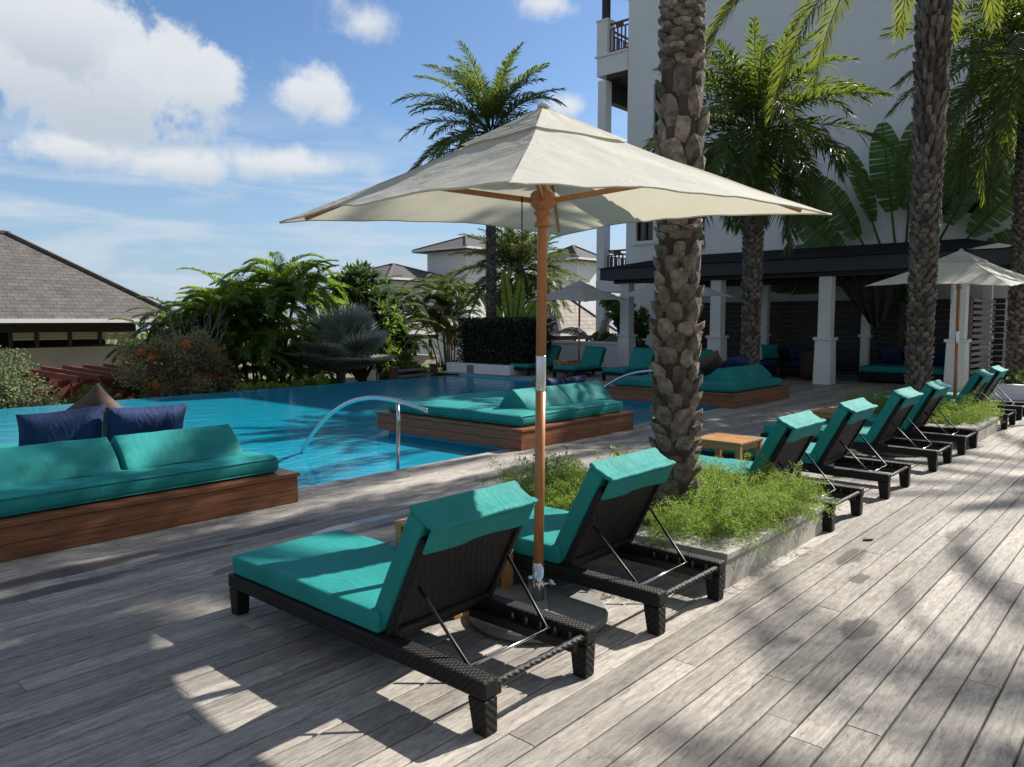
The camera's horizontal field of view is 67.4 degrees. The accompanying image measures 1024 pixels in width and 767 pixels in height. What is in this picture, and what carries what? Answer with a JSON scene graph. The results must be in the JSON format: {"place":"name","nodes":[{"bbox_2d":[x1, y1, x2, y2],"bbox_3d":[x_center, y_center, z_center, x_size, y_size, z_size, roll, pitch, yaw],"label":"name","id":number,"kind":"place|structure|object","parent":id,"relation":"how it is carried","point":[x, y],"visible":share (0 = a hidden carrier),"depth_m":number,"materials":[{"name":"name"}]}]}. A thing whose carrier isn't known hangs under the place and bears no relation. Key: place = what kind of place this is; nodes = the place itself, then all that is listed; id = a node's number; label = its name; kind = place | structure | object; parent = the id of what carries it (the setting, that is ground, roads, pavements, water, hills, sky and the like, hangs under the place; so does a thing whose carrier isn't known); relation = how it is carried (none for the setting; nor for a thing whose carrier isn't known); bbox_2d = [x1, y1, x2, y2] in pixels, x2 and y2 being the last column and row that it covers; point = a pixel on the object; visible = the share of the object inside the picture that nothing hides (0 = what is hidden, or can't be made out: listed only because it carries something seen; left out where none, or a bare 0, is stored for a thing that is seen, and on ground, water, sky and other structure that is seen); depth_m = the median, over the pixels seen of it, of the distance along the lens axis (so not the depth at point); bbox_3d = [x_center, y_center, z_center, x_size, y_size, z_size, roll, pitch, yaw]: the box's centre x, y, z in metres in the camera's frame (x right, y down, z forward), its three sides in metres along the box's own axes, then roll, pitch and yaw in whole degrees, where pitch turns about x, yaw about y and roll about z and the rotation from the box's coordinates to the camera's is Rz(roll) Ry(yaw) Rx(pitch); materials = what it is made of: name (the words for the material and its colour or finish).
{"place":"outdoors","nodes":[
{"label":"outdoors","id":0,"kind":"place"},
{"bbox_2d":[6,333,444,408],"bbox_3d":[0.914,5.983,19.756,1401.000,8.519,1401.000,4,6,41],"label":"ground","id":1,"kind":"structure","parent":0,"point":[350,378],"depth_m":51.06,"materials":[{"name":"soil"}]},
{"bbox_2d":[0,345,66,408],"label":"flowering shrub","id":2,"kind":"object","parent":1,"relation":"on","point":[13,395],"visible":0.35,"depth_m":15.52,"materials":[{"name":"green plant"}]},
{"bbox_2d":[45,381,120,404],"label":"garden shrub","id":3,"kind":"object","parent":1,"relation":"on","point":[84,390],"visible":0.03,"depth_m":19.20,"materials":[{"name":"green plant"}]},
{"bbox_2d":[0,230,173,407],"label":"pavilion","id":4,"kind":"structure","parent":1,"relation":"on","point":[57,311],"depth_m":32.55,"materials":[{"name":"grey"}]},
{"bbox_2d":[15,363,162,406],"bbox_3d":[-11.831,0.649,23.224,2.718,2.430,5.200,4,6,41],"label":"red pergola","id":5,"kind":"object","parent":1,"relation":"on","point":[68,379],"visible":0.38,"depth_m":22.22,"materials":[{"name":"wood"}]},
{"bbox_2d":[105,296,242,399],"bbox_3d":[-10.473,-0.508,23.549,5.064,4.337,5.113,4,6,41],"label":"areca palm","id":6,"kind":"object","parent":1,"relation":"on","point":[124,391],"visible":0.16,"depth_m":22.59,"materials":[{"name":"green plant"}]},
{"bbox_2d":[111,302,246,397],"bbox_3d":[-8.641,-0.133,20.166,2.029,4.150,3.408,4,6,41],"label":"bougainvillea","id":7,"kind":"object","parent":1,"relation":"on","point":[179,353],"visible":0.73,"depth_m":19.88,"materials":[{"name":"green plant"}]},
{"bbox_2d":[167,378,233,395],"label":"garden shrub","id":8,"kind":"object","parent":1,"relation":"on","point":[219,389],"visible":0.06,"depth_m":20.34,"materials":[{"name":"green plant"}]},
{"bbox_2d":[105,330,303,368],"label":"treeline","id":9,"kind":"object","parent":1,"relation":"on","point":[119,341],"depth_m":56.19,"materials":[{"name":"green plant"}]},
{"bbox_2d":[151,251,363,388],"bbox_3d":[-7.704,-1.116,23.354,6.063,6.030,6.075,4,6,41],"label":"areca palm","id":10,"kind":"object","parent":1,"relation":"on","point":[249,304],"visible":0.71,"depth_m":22.62,"materials":[{"name":"green plant"}]},
{"bbox_2d":[233,372,329,391],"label":"lush shrub","id":11,"kind":"object","parent":1,"relation":"on","point":[319,379],"visible":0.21,"depth_m":19.85,"materials":[{"name":"green plant"}]},
{"bbox_2d":[276,299,398,382],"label":"silver fan palm","id":12,"kind":"object","parent":1,"relation":"on","point":[353,338],"visible":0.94,"depth_m":23.44,"materials":[{"name":"green plant"}]},
{"bbox_2d":[290,258,417,381],"bbox_3d":[-5.537,-1.577,27.155,3.366,5.828,4.451,4,6,41],"label":"frangipani tree","id":13,"kind":"object","parent":1,"relation":"on","point":[358,276],"visible":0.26,"depth_m":26.85,"materials":[{"name":"green plant"}]},
{"bbox_2d":[308,275,444,380],"bbox_3d":[-5.892,-1.889,33.067,6.092,5.471,5.452,0,5,-4],"label":"feather palm","id":14,"kind":"object","parent":1,"relation":"on","point":[405,292],"visible":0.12,"depth_m":32.64,"materials":[{"name":"green plant"}]},
{"bbox_2d":[370,301,410,379],"bbox_3d":[-4.459,-0.749,26.632,1.570,4.273,2.418,4,6,41],"label":"rosette shrub","id":15,"kind":"object","parent":1,"relation":"on","point":[386,313],"visible":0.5,"depth_m":26.36,"materials":[{"name":"green plant"}]},
{"bbox_2d":[326,263,456,361],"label":"house","id":16,"kind":"structure","parent":1,"relation":"on","point":[406,273],"depth_m":61.57,"materials":[{"name":"white plaster"},{"name":"black timber"},{"name":"tile"}]},
{"bbox_2d":[367,309,438,380],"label":"house","id":17,"kind":"structure","parent":1,"relation":"on","point":[423,358],"depth_m":45.12,"materials":[{"name":"white"}]},
{"bbox_2d":[380,347,428,379],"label":"lush shrub","id":18,"kind":"object","parent":1,"relation":"on","point":[405,363],"visible":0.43,"depth_m":23.36,"materials":[{"name":"green plant"}]},
{"bbox_2d":[396,269,486,370],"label":"feather palm","id":19,"kind":"object","parent":1,"relation":"on","point":[446,294],"visible":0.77,"depth_m":35.17,"materials":[{"name":"green plant"}]},
{"bbox_2d":[411,236,504,361],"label":"house","id":20,"kind":"structure","parent":1,"relation":"on","point":[440,261],"depth_m":63.67,"materials":[{"name":"white plaster"},{"name":"black timber"},{"name":"tile"}]},
{"bbox_2d":[448,227,588,324],"bbox_3d":[0.288,-2.953,31.811,5.356,7.892,5.711,4,6,41],"label":"date palm","id":21,"kind":"object","parent":1,"relation":"on","point":[509,257],"visible":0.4,"depth_m":30.89,"materials":[{"name":"green leaf"},{"name":"grey brown bark"}]},
{"bbox_2d":[547,245,595,340],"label":"house","id":22,"kind":"structure","parent":1,"relation":"on","point":[582,255],"depth_m":58.73,"materials":[{"name":"paint"}]},
{"bbox_2d":[534,300,616,340],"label":"house","id":23,"kind":"structure","parent":1,"relation":"on","point":[588,322],"depth_m":43.23,"materials":[{"name":"white"}]},
{"bbox_2d":[438,373,1023,766],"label":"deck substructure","id":24,"kind":"object","parent":1,"relation":"on","point":[441,374],"depth_m":23.18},
{"bbox_2d":[595,0,1021,373],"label":"hotel building","id":25,"kind":"structure","parent":24,"relation":"on","point":[627,82],"depth_m":23.20,"materials":[{"name":"white paint"}]},
{"bbox_2d":[632,221,655,244],"bbox_3d":[4.693,-5.735,27.023,0.940,1.680,0.270,4,6,41],"label":"window","id":26,"kind":"structure","parent":25,"relation":"in","point":[644,229],"depth_m":27.11,"materials":[{"name":"grey glass"}]},
{"bbox_2d":[779,193,828,232],"bbox_3d":[8.950,-5.173,23.305,1.590,1.080,0.270,4,6,41],"label":"window","id":27,"kind":"structure","parent":25,"relation":"in","point":[821,216],"depth_m":23.24,"materials":[{"name":"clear glass"}]},
{"bbox_2d":[940,149,995,220],"bbox_3d":[12.176,-5.309,20.441,1.490,1.830,0.270,4,6,41],"label":"window","id":28,"kind":"structure","parent":25,"relation":"in","point":[967,216],"depth_m":20.48,"materials":[{"name":"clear glass"}]},
{"bbox_2d":[968,28,1021,98],"bbox_3d":[12.623,-8.291,19.796,1.700,1.680,0.270,4,6,41],"label":"window","id":29,"kind":"structure","parent":25,"relation":"in","point":[986,89],"depth_m":20.00,"materials":[{"name":"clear glass"}]},
{"bbox_2d":[0,0,628,332],"label":"sky","id":30,"kind":"structure","parent":0,"point":[142,141],"materials":[{"name":"blue"}]},
{"bbox_2d":[0,375,711,470],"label":"water","id":31,"kind":"structure","parent":0,"point":[421,382],"depth_m":16.13,"materials":[{"name":"liquid"}]},
{"bbox_2d":[391,40,566,320],"bbox_3d":[-0.646,-5.224,23.253,5.761,9.368,6.008,4,6,41],"label":"date palm","id":32,"kind":"object","parent":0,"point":[489,105],"visible":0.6,"depth_m":22.44,"materials":[{"name":"green leaf"},{"name":"grey brown bark"}]},
{"bbox_2d":[0,369,1023,766],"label":"deck","id":33,"kind":"structure","parent":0,"point":[896,639],"depth_m":3.67,"materials":[{"name":"grey wood"}]},
{"bbox_2d":[0,443,299,561],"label":"daybed","id":34,"kind":"object","parent":33,"relation":"on","point":[42,517],"visible":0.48,"depth_m":5.75,"materials":[{"name":"red wood"}]},
{"bbox_2d":[0,437,120,488],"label":"wedge cushion","id":35,"kind":"object","parent":34,"relation":"on","point":[44,462],"visible":0.99,"depth_m":5.72,"materials":[{"name":"teal fabric"}]},
{"bbox_2d":[16,404,105,445],"bbox_3d":[-3.878,0.419,6.621,0.229,0.420,0.720,21,18,35],"label":"pillow","id":36,"kind":"object","parent":34,"relation":"on","point":[66,425],"visible":0.76,"depth_m":6.51,"materials":[{"name":"blue fabric"}]},
{"bbox_2d":[67,383,122,436],"bbox_3d":[-3.951,0.332,7.295,0.520,0.520,0.225,-43,39,-12],"label":"corner pillow","id":37,"kind":"object","parent":34,"relation":"on","point":[97,394],"visible":0.26,"depth_m":7.17,"materials":[{"name":"brown fabric"}]},
{"bbox_2d":[106,403,187,441],"bbox_3d":[-3.344,0.395,7.030,0.720,0.420,0.230,-3,22,-46],"label":"pillow","id":38,"kind":"object","parent":34,"relation":"on","point":[126,421],"visible":0.65,"depth_m":6.91,"materials":[{"name":"blue fabric"}]},
{"bbox_2d":[110,424,242,469],"bbox_3d":[-2.863,0.521,6.527,0.516,0.266,0.990,4,6,42],"label":"wedge cushion","id":39,"kind":"object","parent":34,"relation":"on","point":[156,448],"visible":0.91,"depth_m":6.39,"materials":[{"name":"teal fabric"}]},
{"bbox_2d":[0,374,612,487],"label":"pool","id":40,"kind":"structure","parent":33,"relation":"in","point":[315,467],"depth_m":17.52,"materials":[{"name":"liquid"}]},
{"bbox_2d":[375,390,634,470],"bbox_3d":[-0.094,1.069,11.241,2.806,1.674,2.540,4,6,41],"label":"daybed","id":41,"kind":"object","parent":40,"relation":"on","point":[449,427],"visible":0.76,"depth_m":10.39,"materials":[{"name":"teal fabric"}]},
{"bbox_2d":[499,385,570,408],"bbox_3d":[0.330,0.181,10.590,0.516,0.266,0.990,4,6,41],"label":"wedge cushion","id":42,"kind":"object","parent":41,"relation":"on","point":[525,397],"visible":0.74,"depth_m":10.33,"materials":[{"name":"teal fabric"}]},
{"bbox_2d":[546,378,564,385],"bbox_3d":[0.611,0.053,11.475,0.165,0.302,0.518,30,18,33],"label":"pillow","id":43,"kind":"object","parent":41,"relation":"on","point":[554,381],"visible":0.4,"depth_m":11.36,"materials":[{"name":"blue fabric"}]},
{"bbox_2d":[563,375,585,383],"bbox_3d":[0.932,0.027,11.778,0.518,0.302,0.165,-9,30,-44],"label":"pillow","id":44,"kind":"object","parent":41,"relation":"on","point":[575,379],"visible":0.33,"depth_m":11.69,"materials":[{"name":"blue fabric"}]},
{"bbox_2d":[557,381,611,402],"bbox_3d":[0.991,0.118,11.338,0.516,0.266,0.990,4,6,42],"label":"wedge cushion","id":45,"kind":"object","parent":41,"relation":"on","point":[583,391],"visible":0.84,"depth_m":11.22,"materials":[{"name":"teal fabric"}]},
{"bbox_2d":[605,374,789,424],"bbox_3d":[3.765,0.701,15.636,2.806,1.674,2.540,4,6,41],"label":"daybed","id":46,"kind":"object","parent":40,"relation":"on","point":[715,394],"visible":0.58,"depth_m":14.89,"materials":[{"name":"red brown hardwood"},{"name":"teal canvas"},{"name":"blue canvas"}]},
{"bbox_2d":[698,350,724,375],"bbox_3d":[3.957,-0.402,15.327,0.520,0.225,0.520,-34,-38,10],"label":"corner pillow","id":47,"kind":"object","parent":46,"relation":"on","point":[713,361],"visible":0.94,"depth_m":15.17,"materials":[{"name":"brown fabric"}]},
{"bbox_2d":[706,366,750,381],"bbox_3d":[4.232,-0.186,14.973,0.516,0.266,0.990,4,6,39],"label":"wedge cushion","id":48,"kind":"object","parent":46,"relation":"on","point":[733,374],"visible":0.94,"depth_m":14.70,"materials":[{"name":"teal fabric"}]},
{"bbox_2d":[739,364,771,378],"bbox_3d":[4.880,-0.247,15.706,0.516,0.266,0.990,4,6,42],"label":"wedge cushion","id":49,"kind":"object","parent":46,"relation":"on","point":[754,371],"visible":0.61,"depth_m":15.61,"materials":[{"name":"teal fabric"}]},
{"bbox_2d":[720,356,749,367],"bbox_3d":[4.538,-0.409,15.681,0.420,0.230,0.720,-32,-16,37],"label":"pillow","id":50,"kind":"object","parent":49,"relation":"on","point":[737,361],"visible":0.61,"depth_m":15.46,"materials":[{"name":"blue fabric"}]},
{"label":"pool step","id":51,"kind":"structure","parent":40,"relation":"on","visible":0},
{"bbox_2d":[291,396,428,470],"bbox_3d":[-1.863,0.701,8.862,2.623,1.194,0.049,4,6,41],"label":"grab rail","id":52,"kind":"object","parent":51,"relation":"on","point":[345,404],"visible":0.94,"depth_m":8.44,"materials":[{"name":"metal"}]},
{"bbox_2d":[604,370,652,387],"bbox_3d":[2.005,0.334,13.236,2.623,1.194,0.049,4,6,41],"label":"grab rail","id":53,"kind":"object","parent":51,"relation":"on","point":[626,375],"visible":0.32,"depth_m":13.19,"materials":[{"name":"metal"}]},
{"bbox_2d":[228,480,595,737],"bbox_3d":[-0.581,0.870,3.797,1.920,0.833,0.740,4,6,41],"label":"sun lounger","id":54,"kind":"object","parent":33,"relation":"on","point":[446,557],"visible":1,"depth_m":3.49,"materials":[{"name":"fabric"}]},
{"bbox_2d":[388,364,438,379],"bbox_3d":[-2.879,-0.015,22.675,0.253,1.045,2.078,3,6,32],"label":"timber railing","id":55,"kind":"object","parent":33,"relation":"attached to","point":[431,368],"visible":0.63,"depth_m":22.58,"materials":[{"name":"wood"}]},
{"bbox_2d":[394,518,512,619],"bbox_3d":[-0.329,1.008,4.415,0.490,0.455,0.485,4,6,41],"label":"side table","id":56,"kind":"object","parent":33,"relation":"on","point":[506,577],"visible":0.11,"depth_m":4.41,"materials":[{"name":"brown wood"}]},
{"bbox_2d":[446,362,548,374],"bbox_3d":[-0.454,-0.342,23.436,2.600,0.570,1.815,4,6,41],"label":"hedge planter","id":57,"kind":"object","parent":33,"relation":"on","point":[483,368],"visible":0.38,"depth_m":22.62,"materials":[{"name":"concrete"}]},
{"bbox_2d":[453,314,556,364],"bbox_3d":[-0.233,-1.288,23.343,3.002,1.633,1.785,4,6,41],"label":"hedge","id":58,"kind":"object","parent":57,"relation":"in","point":[501,340],"visible":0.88,"depth_m":22.70,"materials":[{"name":"green plant"}]},
{"bbox_2d":[482,270,536,317],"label":"cactus","id":59,"kind":"object","parent":33,"relation":"on","point":[529,309],"visible":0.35,"depth_m":24.84,"materials":[{"name":"green plant"}]},
{"bbox_2d":[510,345,561,375],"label":"sun lounger","id":60,"kind":"object","parent":33,"relation":"on","point":[554,353],"visible":0.52,"depth_m":22.49,"materials":[{"name":"teal fabric"}]},
{"bbox_2d":[279,102,831,643],"bbox_3d":[0.168,-0.113,4.155,2.090,2.732,2.088,-4,6,-38],"label":"parasol","id":61,"kind":"object","parent":33,"relation":"on","point":[543,170],"visible":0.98,"depth_m":4.06,"materials":[{"name":"beige fabric"}]},
{"bbox_2d":[528,280,629,375],"bbox_3d":[1.946,-1.624,22.191,2.088,2.732,2.090,5,7,44],"label":"parasol","id":62,"kind":"object","parent":33,"relation":"on","point":[579,291],"visible":0.91,"depth_m":21.75,"materials":[{"name":"beige fabric"}]},
{"bbox_2d":[552,346,609,377],"bbox_3d":[2.021,-0.617,21.555,0.740,0.833,1.920,4,6,41],"label":"sun lounger","id":63,"kind":"object","parent":33,"relation":"on","point":[592,358],"visible":0.97,"depth_m":21.61,"materials":[{"name":"teal fabric"}]},
{"bbox_2d":[547,340,617,366],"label":"garden wall","id":64,"kind":"structure","parent":33,"relation":"on","point":[569,350],"depth_m":24.32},
{"bbox_2d":[556,316,645,347],"bbox_3d":[2.949,-1.384,25.354,3.025,1.727,0.284,0,5,4],"label":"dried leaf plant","id":65,"kind":"object","parent":33,"relation":"on","point":[604,324],"visible":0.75,"depth_m":25.34,"materials":[{"name":"plant"}]},
{"bbox_2d":[513,447,724,635],"bbox_3d":[0.266,0.790,4.747,1.920,0.833,0.740,4,6,42],"label":"sun lounger","id":66,"kind":"object","parent":33,"relation":"on","point":[605,515],"visible":0.87,"depth_m":4.33,"materials":[{"name":"teal fabric"}]},
{"bbox_2d":[591,291,650,347],"bbox_3d":[3.761,-1.805,25.613,2.292,2.562,1.545,2,5,19],"label":"tall shrub","id":67,"kind":"object","parent":33,"relation":"on","point":[642,330],"visible":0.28,"depth_m":25.23,"materials":[{"name":"green plant"}]},
{"bbox_2d":[602,347,654,380],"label":"sun lounger","id":68,"kind":"object","parent":33,"relation":"on","point":[641,359],"visible":0.66,"depth_m":20.56,"materials":[{"name":"teal fabric"}]},
{"bbox_2d":[615,283,732,297],"bbox_3d":[3.996,-1.363,19.076,2.090,2.732,2.088,-3,6,-30],"label":"parasol","id":69,"kind":"object","parent":33,"relation":"on","point":[648,290],"visible":0.21,"depth_m":18.73,"materials":[{"name":"beige fabric"}]},
{"bbox_2d":[546,496,823,588],"bbox_3d":[1.068,1.012,5.801,1.970,0.215,1.620,4,6,41],"label":"planter","id":70,"kind":"object","parent":33,"relation":"on","point":[741,562],"visible":0.18,"depth_m":4.89,"materials":[{"name":"stone"}]},
{"bbox_2d":[515,444,568,504],"bbox_3d":[0.277,0.710,5.993,0.390,0.470,0.485,-2,5,-21],"label":"leggy plant","id":71,"kind":"object","parent":70,"relation":"in","point":[553,467],"visible":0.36,"depth_m":5.94,"materials":[{"name":"green plant"}]},
{"bbox_2d":[473,441,841,559],"bbox_3d":[1.072,0.784,5.817,2.490,0.604,2.146,4,6,41],"label":"fern ground cover","id":72,"kind":"object","parent":70,"relation":"in","point":[734,502],"visible":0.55,"depth_m":5.31,"materials":[{"name":"green plant"}]},
{"bbox_2d":[647,0,709,532],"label":"date palm","id":73,"kind":"object","parent":70,"relation":"in","point":[677,305],"visible":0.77,"depth_m":5.15,"materials":[{"name":"brown plant"}]},
{"bbox_2d":[698,433,762,459],"bbox_3d":[2.099,0.752,7.462,0.490,0.455,0.485,4,6,42],"label":"side table","id":74,"kind":"object","parent":33,"relation":"on","point":[720,442],"visible":0.54,"depth_m":7.33,"materials":[{"name":"brown wood"}]},
{"bbox_2d":[641,4,907,365],"bbox_3d":[5.166,-3.620,16.437,5.226,7.809,5.190,-1,5,-14],"label":"date palm","id":75,"kind":"object","parent":33,"relation":"on","point":[759,144],"visible":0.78,"depth_m":15.54,"materials":[{"name":"leaf"},{"name":"grey brown bark"}]},
{"bbox_2d":[697,410,863,531],"bbox_3d":[1.931,0.631,6.646,1.920,0.833,0.740,4,6,42],"label":"sun lounger","id":76,"kind":"object","parent":33,"relation":"on","point":[790,437],"visible":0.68,"depth_m":6.24,"materials":[{"name":"teal fabric"}]},
{"bbox_2d":[759,349,808,374],"bbox_3d":[7.854,-0.625,22.020,1.700,0.670,0.990,4,6,41],"label":"outdoor sofa","id":77,"kind":"object","parent":33,"relation":"on","point":[792,368],"visible":0.27,"depth_m":21.79,"materials":[{"name":"black wicker"}]},
{"bbox_2d":[761,344,778,358],"bbox_3d":[7.516,-0.930,22.369,0.520,0.460,0.186,4,24,41],"label":"cushion","id":78,"kind":"object","parent":77,"relation":"on","point":[769,351],"visible":1,"depth_m":22.29,"materials":[{"name":"teal fabric"}]},
{"bbox_2d":[788,345,805,358],"bbox_3d":[8.149,-0.889,21.879,0.520,0.460,0.187,4,24,41],"label":"cushion","id":79,"kind":"object","parent":77,"relation":"on","point":[795,350],"visible":0.73,"depth_m":21.83,"materials":[{"name":"blue fabric"}]},
{"bbox_2d":[701,397,910,498],"bbox_3d":[2.869,0.543,7.703,1.920,0.833,0.740,4,6,41],"label":"sun lounger","id":80,"kind":"object","parent":33,"relation":"on","point":[841,431],"visible":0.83,"depth_m":7.27,"materials":[{"name":"teal fabric"}]},
{"bbox_2d":[599,238,1013,391],"bbox_3d":[7.955,-1.983,20.921,10.550,3.660,4.650,4,6,41],"label":"cabana","id":81,"kind":"object","parent":33,"relation":"on","point":[826,268],"visible":0.6,"depth_m":19.08,"materials":[{"name":"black paint"}]},
{"bbox_2d":[838,278,893,329],"bbox_3d":[8.933,-2.003,19.486,1.359,1.301,0.263,4,6,41],"label":"drape","id":82,"kind":"object","parent":81,"relation":"hanging from","point":[871,304],"visible":0.95,"depth_m":19.39,"materials":[{"name":"fabric"}]},
{"bbox_2d":[799,350,837,378],"bbox_3d":[8.088,-0.521,20.298,0.950,0.754,0.855,2,5,21],"label":"round armchair","id":83,"kind":"object","parent":33,"relation":"on","point":[806,359],"visible":0.38,"depth_m":20.11,"materials":[{"name":"brown wicker"}]},
{"bbox_2d":[810,407,836,422],"bbox_3d":[4.082,0.565,9.705,0.490,0.455,0.485,4,6,42],"label":"side table","id":84,"kind":"object","parent":33,"relation":"on","point":[826,413],"visible":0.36,"depth_m":9.61,"materials":[{"name":"brown wood"}]},
{"bbox_2d":[697,298,1005,375],"bbox_3d":[9.207,-1.384,22.890,9.300,2.138,0.105,4,6,41],"label":"slat fence","id":85,"kind":"object","parent":33,"relation":"on","point":[802,316],"visible":0.23,"depth_m":22.44,"materials":[{"name":"wood"}]},
{"bbox_2d":[761,387,952,471],"bbox_3d":[3.970,0.440,8.925,1.920,0.833,0.740,4,6,41],"label":"sun lounger","id":86,"kind":"object","parent":33,"relation":"on","point":[885,427],"visible":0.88,"depth_m":8.48,"materials":[{"name":"teal fabric"}]},
{"bbox_2d":[860,435,917,456],"bbox_3d":[4.600,0.639,9.268,0.750,0.380,0.750,1,5,7],"label":"parasol stand","id":87,"kind":"object","parent":33,"relation":"on","point":[884,454],"visible":0.08,"depth_m":8.99,"materials":[{"name":"metal"}]},
{"bbox_2d":[770,122,1013,351],"bbox_3d":[10.605,-3.689,21.223,7.196,7.010,0.830,4,6,41],"label":"travellers palm","id":88,"kind":"object","parent":33,"relation":"on","point":[848,213],"visible":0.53,"depth_m":21.25,"materials":[{"name":"green plant"}]},
{"bbox_2d":[858,352,944,381],"bbox_3d":[10.190,-0.417,19.537,2.100,0.670,1.740,4,6,41],"label":"outdoor sofa","id":89,"kind":"object","parent":33,"relation":"on","point":[888,371],"visible":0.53,"depth_m":19.24,"materials":[{"name":"fabric"}]},
{"bbox_2d":[881,347,902,362],"bbox_3d":[9.991,-0.748,20.194,0.520,0.460,0.183,4,26,41],"label":"cushion","id":90,"kind":"object","parent":89,"relation":"on","point":[894,355],"visible":1,"depth_m":20.11,"materials":[{"name":"blue fabric"}]},
{"bbox_2d":[932,349,945,363],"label":"cushion","id":91,"kind":"object","parent":89,"relation":"on","point":[939,356],"visible":0.55,"depth_m":19.38,"materials":[{"name":"blue fabric"}]},
{"bbox_2d":[827,380,977,454],"bbox_3d":[4.864,0.356,9.934,1.920,0.833,0.740,4,6,41],"label":"sun lounger","id":92,"kind":"object","parent":33,"relation":"on","point":[925,406],"visible":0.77,"depth_m":9.47,"materials":[{"name":"teal fabric"}]},
{"bbox_2d":[878,411,998,444],"bbox_3d":[5.701,0.580,10.964,1.870,0.215,1.700,4,6,41],"label":"planter","id":93,"kind":"object","parent":33,"relation":"on","point":[985,429],"visible":0.14,"depth_m":10.23,"materials":[{"name":"concrete"}]},
{"bbox_2d":[704,0,1005,422],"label":"date palm","id":94,"kind":"object","parent":93,"relation":"in","point":[934,35],"visible":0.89,"depth_m":10.41,"materials":[{"name":"green leaf"},{"name":"grey-brown palm bark"}]},
{"bbox_2d":[815,383,1005,425],"bbox_3d":[5.743,0.311,10.980,2.384,0.644,2.146,4,6,41],"label":"fern ground cover","id":95,"kind":"object","parent":93,"relation":"in","point":[981,412],"visible":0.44,"depth_m":10.51,"materials":[{"name":"green plant"}]},
{"bbox_2d":[873,369,1015,429],"bbox_3d":[6.713,0.181,12.023,1.920,0.833,0.740,4,6,42],"label":"sun lounger","id":96,"kind":"object","parent":33,"relation":"on","point":[978,380],"visible":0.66,"depth_m":11.51,"materials":[{"name":"teal fabric"}]},
{"bbox_2d":[867,248,1023,398],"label":"parasol","id":97,"kind":"object","parent":33,"relation":"on","point":[960,267],"visible":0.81,"depth_m":11.99,"materials":[{"name":"beige fabric"}]},
{"bbox_2d":[967,295,995,379],"bbox_3d":[11.090,-0.984,18.159,0.105,2.130,2.500,4,6,41],"label":"slat screen","id":98,"kind":"object","parent":33,"relation":"on","point":[971,311],"visible":0.84,"depth_m":17.73,"materials":[{"name":"wood"}]},
{"bbox_2d":[943,365,1023,419],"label":"sun lounger","id":99,"kind":"object","parent":33,"relation":"on","point":[998,372],"visible":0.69,"depth_m":12.55,"materials":[{"name":"teal fabric"}]},
{"bbox_2d":[988,380,1023,399],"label":"planter","id":100,"kind":"object","parent":33,"relation":"on","point":[1013,391],"visible":0.5,"depth_m":15.34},
{"bbox_2d":[878,0,1023,383],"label":"date palm","id":101,"kind":"object","parent":100,"relation":"in","point":[1002,97],"visible":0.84,"depth_m":15.68,"materials":[{"name":"green plant"}]},
{"bbox_2d":[988,360,1023,384],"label":"dark ground cover","id":102,"kind":"object","parent":100,"relation":"in","point":[1017,376],"visible":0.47,"depth_m":15.52,"materials":[{"name":"green plant"}]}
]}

